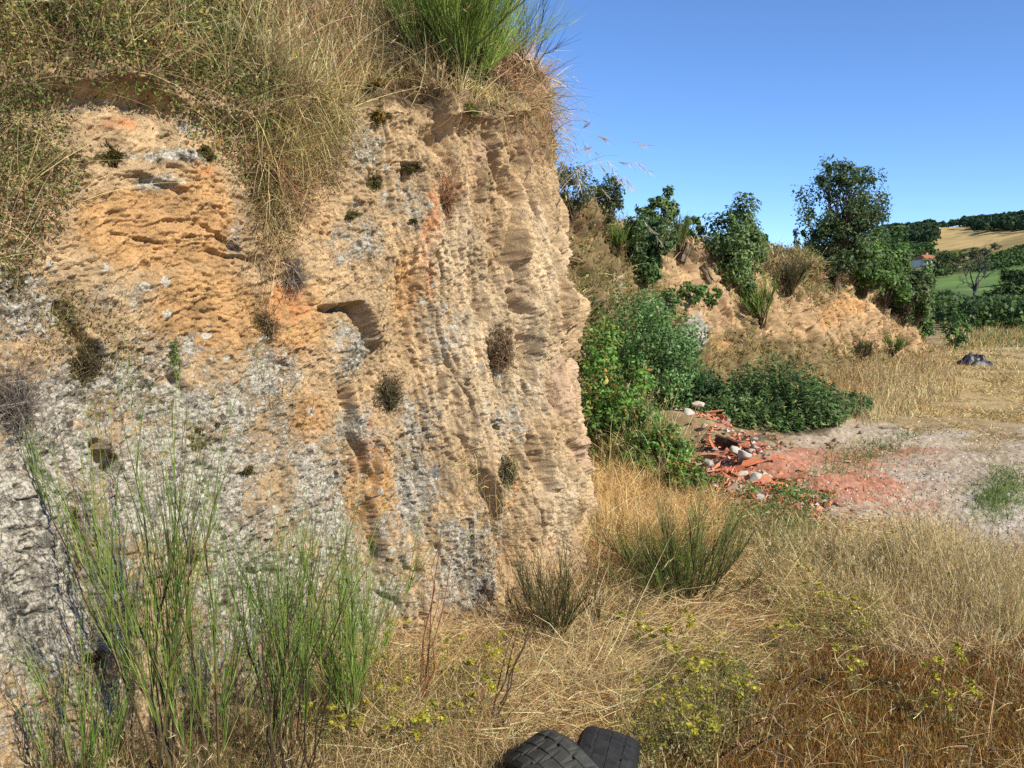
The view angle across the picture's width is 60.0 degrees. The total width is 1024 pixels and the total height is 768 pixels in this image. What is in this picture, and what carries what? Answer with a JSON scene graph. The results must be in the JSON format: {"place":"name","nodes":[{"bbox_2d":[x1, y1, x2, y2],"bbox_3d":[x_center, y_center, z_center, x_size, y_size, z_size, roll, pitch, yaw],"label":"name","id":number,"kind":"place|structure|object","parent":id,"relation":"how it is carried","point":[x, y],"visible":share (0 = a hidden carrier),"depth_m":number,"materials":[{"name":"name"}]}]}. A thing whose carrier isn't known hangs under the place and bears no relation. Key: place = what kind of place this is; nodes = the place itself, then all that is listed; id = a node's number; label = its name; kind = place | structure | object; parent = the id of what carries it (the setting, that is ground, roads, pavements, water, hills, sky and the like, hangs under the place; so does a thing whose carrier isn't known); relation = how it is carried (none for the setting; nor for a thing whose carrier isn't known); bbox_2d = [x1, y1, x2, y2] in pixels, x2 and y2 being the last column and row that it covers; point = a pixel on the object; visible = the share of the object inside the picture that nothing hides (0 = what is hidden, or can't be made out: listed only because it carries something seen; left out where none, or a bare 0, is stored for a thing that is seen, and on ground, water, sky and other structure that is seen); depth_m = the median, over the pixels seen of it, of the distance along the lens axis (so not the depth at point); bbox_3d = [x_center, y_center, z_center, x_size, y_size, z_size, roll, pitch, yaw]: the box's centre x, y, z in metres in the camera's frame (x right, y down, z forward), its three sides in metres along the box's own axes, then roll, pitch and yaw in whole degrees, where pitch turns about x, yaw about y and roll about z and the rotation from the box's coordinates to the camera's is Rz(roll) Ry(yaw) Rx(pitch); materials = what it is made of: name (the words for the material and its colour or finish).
{"place":"outdoors","nodes":[
{"label":"outdoors","id":0,"kind":"place"},
{"bbox_2d":[0,0,598,767],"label":"cliff","id":1,"kind":"structure","parent":0,"point":[502,250],"depth_m":3.72,"materials":[{"name":"stone"}]},
{"bbox_2d":[0,347,63,448],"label":"dry shrub","id":2,"kind":"object","parent":1,"relation":"on","point":[20,398],"visible":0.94,"depth_m":2.84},
{"bbox_2d":[66,329,108,383],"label":"dry shrub","id":3,"kind":"object","parent":1,"relation":"on","point":[89,360],"visible":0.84,"depth_m":3.09,"materials":[{"name":"brown plant"}]},
{"bbox_2d":[97,137,125,168],"bbox_3d":[-1.475,-0.836,3.234,0.134,0.125,0.058,-2,6,-19],"label":"moss cushion","id":4,"kind":"object","parent":1,"relation":"on","point":[113,157],"visible":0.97,"depth_m":3.24,"materials":[{"name":"green plant"}]},
{"bbox_2d":[169,341,181,390],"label":"rock weed","id":5,"kind":"object","parent":1,"relation":"on","point":[176,358],"visible":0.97,"depth_m":3.36,"materials":[{"name":"green plant"}]},
{"bbox_2d":[255,306,284,345],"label":"dry shrub","id":6,"kind":"object","parent":1,"relation":"on","point":[271,329],"visible":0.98,"depth_m":3.67,"materials":[{"name":"brown plant"}]},
{"bbox_2d":[274,243,316,303],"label":"dry shrub","id":7,"kind":"object","parent":1,"relation":"on","point":[299,278],"visible":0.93,"depth_m":3.77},
{"bbox_2d":[0,115,611,713],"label":"rock grass","id":8,"kind":"object","parent":1,"relation":"on","point":[62,319],"visible":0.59,"depth_m":3.37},
{"bbox_2d":[0,0,613,348],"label":"cliff top turf","id":9,"kind":"structure","parent":1,"relation":"on","point":[156,37],"depth_m":3.72,"materials":[{"name":"beige plant"}]},
{"bbox_2d":[501,0,579,82],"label":"broom","id":10,"kind":"object","parent":9,"relation":"on","point":[524,43],"visible":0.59,"depth_m":4.86,"materials":[{"name":"green plant"}]},
{"bbox_2d":[554,122,663,246],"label":"tall grass","id":11,"kind":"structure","parent":9,"relation":"on","point":[602,167],"depth_m":5.22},
{"bbox_2d":[371,361,413,431],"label":"dry shrub","id":12,"kind":"object","parent":1,"relation":"on","point":[390,403],"visible":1,"depth_m":4.14,"materials":[{"name":"brown plant"}]},
{"bbox_2d":[434,141,492,231],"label":"dry shrub","id":13,"kind":"object","parent":1,"relation":"on","point":[447,202],"visible":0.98,"depth_m":4.33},
{"bbox_2d":[380,0,592,93],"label":"broom","id":14,"kind":"object","parent":1,"relation":"on","point":[479,17],"visible":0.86,"depth_m":4.49,"materials":[{"name":"green plant"}]},
{"bbox_2d":[478,314,526,388],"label":"dry shrub","id":15,"kind":"object","parent":1,"relation":"on","point":[501,349],"visible":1,"depth_m":4.53,"materials":[{"name":"brown plant"}]},
{"bbox_2d":[498,449,525,490],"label":"dry shrub","id":16,"kind":"object","parent":1,"relation":"on","point":[512,476],"visible":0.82,"depth_m":4.52,"materials":[{"name":"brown plant"}]},
{"bbox_2d":[105,307,1023,767],"bbox_3d":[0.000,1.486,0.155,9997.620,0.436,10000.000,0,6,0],"label":"ground","id":17,"kind":"structure","parent":0,"point":[959,455],"depth_m":8.00,"materials":[{"name":"soil"}]},
{"bbox_2d":[4,600,140,767],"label":"broom","id":18,"kind":"object","parent":17,"relation":"on","point":[66,743],"visible":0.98,"depth_m":2.72,"materials":[{"name":"green plant"}]},
{"bbox_2d":[0,330,255,767],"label":"broom","id":19,"kind":"object","parent":17,"relation":"on","point":[164,729],"visible":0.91,"depth_m":2.76,"materials":[{"name":"green plant"}]},
{"bbox_2d":[91,353,336,767],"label":"broom","id":20,"kind":"object","parent":17,"relation":"on","point":[214,629],"visible":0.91,"depth_m":2.76,"materials":[{"name":"green plant"}]},
{"bbox_2d":[255,573,300,767],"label":"dead stalk","id":21,"kind":"object","parent":17,"relation":"on","point":[279,735],"visible":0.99,"depth_m":2.73,"materials":[{"name":"brown plant"}]},
{"bbox_2d":[197,467,401,767],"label":"broom","id":22,"kind":"object","parent":17,"relation":"on","point":[281,650],"visible":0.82,"depth_m":2.91,"materials":[{"name":"green plant"}]},
{"bbox_2d":[290,591,350,767],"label":"dead stalk","id":23,"kind":"object","parent":17,"relation":"on","point":[298,737],"visible":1,"depth_m":2.72,"materials":[{"name":"brown plant"}]},
{"bbox_2d":[205,496,450,743],"bbox_3d":[-0.691,0.844,3.185,0.532,1.021,0.931,4,7,31],"label":"broom","id":24,"kind":"object","parent":17,"relation":"on","point":[348,652],"visible":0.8,"depth_m":3.23,"materials":[{"name":"green plant"}]},
{"bbox_2d":[303,702,366,748],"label":"yellow weed","id":25,"kind":"object","parent":17,"relation":"on","point":[332,707],"visible":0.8,"depth_m":3.14,"materials":[{"name":"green plant"}]},
{"bbox_2d":[344,682,397,723],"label":"yellow weed","id":26,"kind":"object","parent":17,"relation":"on","point":[378,684],"visible":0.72,"depth_m":3.31,"materials":[{"name":"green plant"}]},
{"bbox_2d":[370,619,412,672],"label":"yellow weed","id":27,"kind":"object","parent":17,"relation":"on","point":[388,623],"visible":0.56,"depth_m":3.70,"materials":[{"name":"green plant"}]},
{"bbox_2d":[407,700,447,752],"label":"yellow weed","id":28,"kind":"object","parent":17,"relation":"on","point":[424,718],"visible":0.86,"depth_m":3.07,"materials":[{"name":"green plant"}]},
{"bbox_2d":[420,527,454,705],"bbox_3d":[-0.321,0.931,3.434,0.166,0.775,0.118,5,8,38],"label":"dead stalk","id":29,"kind":"object","parent":17,"relation":"on","point":[427,662],"visible":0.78,"depth_m":3.40,"materials":[{"name":"brown plant"}]},
{"bbox_2d":[429,636,465,677],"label":"yellow weed","id":30,"kind":"object","parent":17,"relation":"on","point":[442,671],"visible":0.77,"depth_m":3.62,"materials":[{"name":"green plant"}]},
{"bbox_2d":[455,674,497,724],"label":"yellow weed","id":31,"kind":"object","parent":17,"relation":"on","point":[490,690],"visible":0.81,"depth_m":3.27,"materials":[{"name":"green plant"}]},
{"bbox_2d":[451,641,502,686],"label":"yellow weed","id":32,"kind":"object","parent":17,"relation":"on","point":[473,659],"visible":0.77,"depth_m":3.57,"materials":[{"name":"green plant"}]},
{"bbox_2d":[0,433,1023,767],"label":"dry grass","id":33,"kind":"structure","parent":17,"relation":"on","point":[956,583],"depth_m":4.11,"materials":[{"name":"plant"}]},
{"bbox_2d":[490,586,544,727],"bbox_3d":[0.013,1.037,3.313,0.221,0.588,0.206,0,6,0],"label":"dead stalk","id":34,"kind":"object","parent":17,"relation":"on","point":[512,670],"visible":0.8,"depth_m":3.28,"materials":[{"name":"brown plant"}]},
{"bbox_2d":[492,519,601,643],"bbox_3d":[0.204,0.985,4.073,0.469,0.600,0.601,-2,6,-20],"label":"broom","id":35,"kind":"object","parent":17,"relation":"on","point":[547,607],"visible":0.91,"depth_m":4.09,"materials":[{"name":"green plant"}]},
{"bbox_2d":[502,729,600,767],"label":"old tyre","id":36,"kind":"object","parent":17,"relation":"on","point":[548,748],"visible":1,"depth_m":2.82,"materials":[{"name":"rubber"}]},
{"bbox_2d":[582,394,623,457],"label":"shrub","id":37,"kind":"object","parent":17,"relation":"on","point":[595,425],"visible":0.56,"depth_m":8.61,"materials":[{"name":"green plant"}]},
{"bbox_2d":[577,726,639,767],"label":"old tyre","id":38,"kind":"object","parent":17,"relation":"on","point":[605,748],"visible":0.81,"depth_m":2.86,"materials":[{"name":"rubber"}]},
{"bbox_2d":[570,314,649,431],"bbox_3d":[0.946,0.012,9.217,0.948,1.475,0.910,0,6,0],"label":"bramble","id":39,"kind":"object","parent":17,"relation":"on","point":[601,353],"visible":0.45,"depth_m":9.09,"materials":[{"name":"green plant"}]},
{"bbox_2d":[578,567,685,630],"bbox_3d":[0.613,1.054,4.298,0.506,0.400,0.488,2,6,21],"label":"broom","id":40,"kind":"object","parent":17,"relation":"on","point":[598,610],"visible":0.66,"depth_m":4.26,"materials":[{"name":"green plant"}]},
{"bbox_2d":[584,367,682,453],"bbox_3d":[1.160,0.313,8.776,1.029,0.958,0.958,0,6,0],"label":"bramble","id":41,"kind":"object","parent":17,"relation":"on","point":[640,410],"visible":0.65,"depth_m":8.56,"materials":[{"name":"green plant"}]},
{"bbox_2d":[617,610,654,650],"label":"yellow weed","id":42,"kind":"object","parent":17,"relation":"on","point":[643,627],"visible":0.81,"depth_m":3.92,"materials":[{"name":"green plant"}]},
{"bbox_2d":[261,483,1023,767],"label":"ground weeds","id":43,"kind":"object","parent":17,"relation":"on","point":[709,711],"visible":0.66,"depth_m":3.49,"materials":[{"name":"green plant"}]},
{"bbox_2d":[619,423,697,473],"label":"bramble","id":44,"kind":"object","parent":17,"relation":"on","point":[668,438],"visible":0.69,"depth_m":7.88,"materials":[{"name":"green plant"}]},
{"bbox_2d":[610,288,709,410],"bbox_3d":[1.780,-0.217,10.503,1.256,1.839,1.124,0,6,0],"label":"shrub","id":45,"kind":"object","parent":17,"relation":"on","point":[686,351],"visible":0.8,"depth_m":10.22,"materials":[{"name":"green plant"}]},
{"bbox_2d":[649,607,696,670],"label":"yellow weed","id":46,"kind":"object","parent":17,"relation":"on","point":[669,628],"visible":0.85,"depth_m":3.83,"materials":[{"name":"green plant"}]},
{"bbox_2d":[569,479,787,607],"bbox_3d":[0.827,0.851,4.727,1.100,0.753,0.777,0,6,0],"label":"broom","id":47,"kind":"object","parent":17,"relation":"on","point":[673,564],"visible":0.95,"depth_m":4.66,"materials":[{"name":"green plant"}]},
{"bbox_2d":[652,659,708,709],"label":"yellow weed","id":48,"kind":"object","parent":17,"relation":"on","point":[674,677],"visible":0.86,"depth_m":3.46,"materials":[{"name":"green plant"}]},
{"bbox_2d":[646,454,726,497],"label":"bramble","id":49,"kind":"object","parent":17,"relation":"on","point":[682,463],"visible":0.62,"depth_m":7.13,"materials":[{"name":"green plant"}]},
{"bbox_2d":[670,644,715,694],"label":"yellow weed","id":50,"kind":"object","parent":17,"relation":"on","point":[707,662],"visible":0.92,"depth_m":3.52,"materials":[{"name":"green plant"}]},
{"bbox_2d":[661,366,728,410],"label":"shrub","id":51,"kind":"object","parent":17,"relation":"on","point":[710,381],"visible":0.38,"depth_m":10.49,"materials":[{"name":"green plant"}]},
{"bbox_2d":[715,434,749,448],"bbox_3d":[2.077,0.579,8.362,0.340,0.141,0.050,18,40,32],"label":"wooden board","id":52,"kind":"object","parent":17,"relation":"on","point":[725,442],"visible":0.66,"depth_m":8.37,"materials":[{"name":"wood"}]},
{"bbox_2d":[637,345,873,432],"bbox_3d":[2.938,0.011,11.062,3.417,0.954,2.401,0,6,0],"label":"nettle bed","id":53,"kind":"object","parent":17,"relation":"on","point":[748,397],"visible":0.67,"depth_m":10.40,"materials":[{"name":"green plant"}]},
{"bbox_2d":[765,617,797,648],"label":"yellow weed","id":54,"kind":"object","parent":17,"relation":"on","point":[778,625],"visible":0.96,"depth_m":4.12,"materials":[{"name":"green plant"}]},
{"bbox_2d":[584,315,1023,767],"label":"yard grass","id":55,"kind":"structure","parent":17,"relation":"on","point":[906,385],"depth_m":12.47,"materials":[{"name":"plant"}]},
{"bbox_2d":[796,563,836,616],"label":"yellow weed","id":56,"kind":"object","parent":17,"relation":"on","point":[805,582],"visible":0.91,"depth_m":4.45,"materials":[{"name":"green plant"}]},
{"bbox_2d":[636,623,1023,767],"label":"dry grass patch","id":57,"kind":"object","parent":17,"relation":"on","point":[769,757],"visible":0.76,"depth_m":3.40,"materials":[{"name":"brown plant"}]},
{"bbox_2d":[666,684,704,746],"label":"yellow weed","id":58,"kind":"object","parent":57,"relation":"on","point":[680,698],"visible":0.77,"depth_m":3.19,"materials":[{"name":"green plant"}]},
{"bbox_2d":[653,697,722,764],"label":"yellow weed","id":59,"kind":"object","parent":57,"relation":"on","point":[696,729],"visible":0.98,"depth_m":3.04,"materials":[{"name":"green plant"}]},
{"bbox_2d":[698,682,725,735],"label":"yellow weed","id":60,"kind":"object","parent":57,"relation":"on","point":[709,702],"visible":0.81,"depth_m":3.25,"materials":[{"name":"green plant"}]},
{"bbox_2d":[731,673,759,711],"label":"yellow weed","id":61,"kind":"object","parent":57,"relation":"on","point":[742,684],"visible":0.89,"depth_m":3.37,"materials":[{"name":"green plant"}]},
{"bbox_2d":[713,651,856,767],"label":"dead stalk","id":62,"kind":"object","parent":57,"relation":"on","point":[731,750],"visible":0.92,"depth_m":3.17,"materials":[{"name":"brown plant"}]},
{"bbox_2d":[662,401,1023,562],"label":"gravel","id":63,"kind":"structure","parent":17,"relation":"on","point":[754,453],"depth_m":7.69,"materials":[{"name":"gravel"}]},
{"bbox_2d":[737,478,840,511],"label":"creeping plant","id":64,"kind":"object","parent":63,"relation":"on","point":[783,487],"visible":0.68,"depth_m":6.93,"materials":[{"name":"green plant"}]},
{"bbox_2d":[832,644,867,692],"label":"yellow weed","id":65,"kind":"object","parent":17,"relation":"on","point":[858,661],"visible":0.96,"depth_m":3.60,"materials":[{"name":"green plant"}]},
{"bbox_2d":[919,640,968,701],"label":"yellow weed","id":66,"kind":"object","parent":17,"relation":"on","point":[938,660],"visible":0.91,"depth_m":3.52,"materials":[{"name":"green plant"}]},
{"bbox_2d":[940,308,972,347],"bbox_3d":[12.998,-1.565,25.985,0.662,1.325,0.864,-5,8,-41],"label":"sapling","id":67,"kind":"object","parent":17,"relation":"on","point":[953,328],"visible":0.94,"depth_m":25.88,"materials":[{"name":"green plant"}]},
{"bbox_2d":[932,678,983,727],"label":"yellow weed","id":68,"kind":"object","parent":17,"relation":"on","point":[975,692],"visible":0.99,"depth_m":3.32,"materials":[{"name":"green plant"}]},
{"bbox_2d":[956,352,992,366],"bbox_3d":[10.253,-0.543,19.666,0.840,0.354,0.600,0,6,0],"label":"plastic sheet","id":69,"kind":"object","parent":17,"relation":"on","point":[971,358],"visible":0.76,"depth_m":19.51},
{"bbox_2d":[953,240,998,294],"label":"dead tree","id":70,"kind":"object","parent":17,"relation":"on","point":[974,288],"visible":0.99,"depth_m":61.54,"materials":[{"name":"grey plant"}]},
{"bbox_2d":[930,294,1023,327],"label":"hedge of bushes","id":71,"kind":"object","parent":17,"relation":"on","point":[983,310],"visible":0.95,"depth_m":37.87,"materials":[{"name":"green plant"}]},
{"bbox_2d":[561,197,930,411],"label":"embankment","id":72,"kind":"structure","parent":0,"point":[727,297],"depth_m":14.76,"materials":[{"name":"soil"}]},
{"bbox_2d":[557,162,598,220],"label":"shrub","id":73,"kind":"object","parent":72,"relation":"on","point":[570,207],"visible":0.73,"depth_m":11.26,"materials":[{"name":"green plant"}]},
{"bbox_2d":[586,173,625,223],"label":"shrub","id":74,"kind":"object","parent":72,"relation":"on","point":[616,200],"visible":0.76,"depth_m":11.93,"materials":[{"name":"green plant"}]},
{"bbox_2d":[602,221,648,256],"bbox_3d":[1.466,-1.976,11.911,0.405,0.533,0.778,-5,8,-39],"label":"broom","id":75,"kind":"object","parent":72,"relation":"on","point":[615,237],"visible":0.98,"depth_m":11.96,"materials":[{"name":"green plant"}]},
{"bbox_2d":[613,290,680,407],"bbox_3d":[1.665,-0.235,10.976,0.884,1.839,1.011,0,6,0],"label":"shrub","id":76,"kind":"object","parent":72,"relation":"on","point":[646,320],"visible":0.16,"depth_m":10.85,"materials":[{"name":"green plant"}]},
{"bbox_2d":[633,254,662,287],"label":"shrub","id":77,"kind":"object","parent":72,"relation":"on","point":[651,273],"visible":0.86,"depth_m":12.45,"materials":[{"name":"green plant"}]},
{"bbox_2d":[623,204,680,270],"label":"shrub","id":78,"kind":"object","parent":72,"relation":"on","point":[649,244],"visible":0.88,"depth_m":12.37,"materials":[{"name":"green plant"}]},
{"bbox_2d":[641,184,680,228],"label":"shrub","id":79,"kind":"object","parent":72,"relation":"on","point":[665,205],"visible":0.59,"depth_m":14.49,"materials":[{"name":"green plant"}]},
{"bbox_2d":[657,287,684,318],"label":"shrub","id":80,"kind":"object","parent":72,"relation":"on","point":[675,299],"visible":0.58,"depth_m":12.72,"materials":[{"name":"green plant"}]},
{"bbox_2d":[667,212,691,252],"bbox_3d":[2.728,-2.455,14.335,0.597,0.678,0.474,-2,6,-19],"label":"broom","id":81,"kind":"object","parent":72,"relation":"on","point":[683,231],"visible":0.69,"depth_m":14.25,"materials":[{"name":"green plant"}]},
{"bbox_2d":[676,281,709,303],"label":"shrub","id":82,"kind":"object","parent":72,"relation":"on","point":[699,292],"visible":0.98,"depth_m":13.45,"materials":[{"name":"green plant"}]},
{"bbox_2d":[681,215,705,242],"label":"shrub","id":83,"kind":"object","parent":72,"relation":"on","point":[699,228],"visible":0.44,"depth_m":15.21,"materials":[{"name":"green plant"}]},
{"bbox_2d":[704,286,722,310],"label":"shrub","id":84,"kind":"object","parent":72,"relation":"on","point":[710,300],"visible":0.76,"depth_m":14.05,"materials":[{"name":"green plant"}]},
{"bbox_2d":[702,191,773,292],"bbox_3d":[3.756,-2.352,14.841,1.203,1.658,1.192,0,6,0],"label":"shrub","id":85,"kind":"object","parent":72,"relation":"on","point":[743,232],"visible":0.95,"depth_m":14.62,"materials":[{"name":"green plant"}]},
{"bbox_2d":[738,275,757,302],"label":"shrub","id":86,"kind":"object","parent":72,"relation":"on","point":[747,285],"visible":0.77,"depth_m":14.84,"materials":[{"name":"green plant"}]},
{"bbox_2d":[559,180,937,402],"bbox_3d":[-0.686,-2.562,21.723,18.351,5.106,23.707,4,7,37],"label":"embankment scrub","id":87,"kind":"object","parent":72,"relation":"on","point":[780,251],"visible":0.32,"depth_m":14.46,"materials":[{"name":"beige plant"}]},
{"bbox_2d":[737,274,778,327],"bbox_3d":[4.077,-1.425,14.783,0.794,0.990,1.004,0,6,0],"label":"broom","id":88,"kind":"object","parent":72,"relation":"on","point":[759,304],"visible":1,"depth_m":14.74,"materials":[{"name":"green plant"}]},
{"bbox_2d":[764,249,818,296],"bbox_3d":[5.168,-2.088,16.558,1.104,0.931,1.037,0,6,0],"label":"broom","id":89,"kind":"object","parent":72,"relation":"on","point":[794,276],"visible":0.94,"depth_m":16.56,"materials":[{"name":"brown plant"}]},
{"bbox_2d":[790,154,893,292],"bbox_3d":[6.923,-3.382,18.707,2.115,2.904,1.831,0,6,0],"label":"deciduous tree","id":90,"kind":"object","parent":72,"relation":"on","point":[849,226],"visible":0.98,"depth_m":18.44,"materials":[{"name":"green plant"}]},
{"bbox_2d":[852,335,875,361],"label":"broom","id":91,"kind":"object","parent":72,"relation":"on","point":[867,350],"visible":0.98,"depth_m":17.97,"materials":[{"name":"green plant"}]},
{"bbox_2d":[847,226,903,298],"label":"shrub","id":92,"kind":"object","parent":72,"relation":"on","point":[866,280],"visible":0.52,"depth_m":19.06,"materials":[{"name":"green plant"}]},
{"bbox_2d":[856,224,915,307],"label":"shrub","id":93,"kind":"object","parent":72,"relation":"on","point":[887,293],"visible":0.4,"depth_m":21.18,"materials":[{"name":"green plant"}]},
{"bbox_2d":[884,331,915,356],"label":"broom","id":94,"kind":"object","parent":72,"relation":"on","point":[898,343],"visible":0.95,"depth_m":19.64,"materials":[{"name":"green plant"}]},
{"bbox_2d":[888,266,931,327],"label":"shrub","id":95,"kind":"object","parent":72,"relation":"on","point":[915,280],"visible":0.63,"depth_m":21.70,"materials":[{"name":"green plant"}]},
{"bbox_2d":[902,258,938,325],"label":"shrub","id":96,"kind":"object","parent":72,"relation":"on","point":[925,307],"visible":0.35,"depth_m":22.04,"materials":[{"name":"green plant"}]},
{"bbox_2d":[917,317,935,340],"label":"shrub","id":97,"kind":"object","parent":72,"relation":"on","point":[929,326],"visible":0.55,"depth_m":24.35,"materials":[{"name":"green plant"}]},
{"bbox_2d":[489,0,1023,248],"label":"sky","id":98,"kind":"structure","parent":0,"point":[729,97],"materials":[{"name":"blue"}]},
{"bbox_2d":[817,226,1023,322],"bbox_3d":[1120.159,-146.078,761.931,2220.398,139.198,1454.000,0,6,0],"label":"hills","id":99,"kind":"structure","parent":0,"point":[956,239],"depth_m":470.37,"materials":[{"name":"plant"}]},
{"bbox_2d":[876,210,1023,242],"bbox_3d":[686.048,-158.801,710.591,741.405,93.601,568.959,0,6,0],"label":"forest","id":100,"kind":"object","parent":99,"relation":"on","point":[927,230],"visible":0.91,"depth_m":751.90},
{"bbox_2d":[898,240,1023,272],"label":"hillside vineyard","id":101,"kind":"object","parent":99,"relation":"on","point":[924,247],"visible":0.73,"depth_m":272.35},
{"bbox_2d":[983,278,1023,296],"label":"field tree","id":102,"kind":"object","parent":99,"relation":"on","point":[1007,288],"visible":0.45,"depth_m":70.58,"materials":[{"name":"green plant"}]},
{"bbox_2d":[998,268,1023,282],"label":"tree","id":103,"kind":"object","parent":99,"relation":"on","point":[1004,276],"visible":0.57,"depth_m":153.65,"materials":[{"name":"green plant"}]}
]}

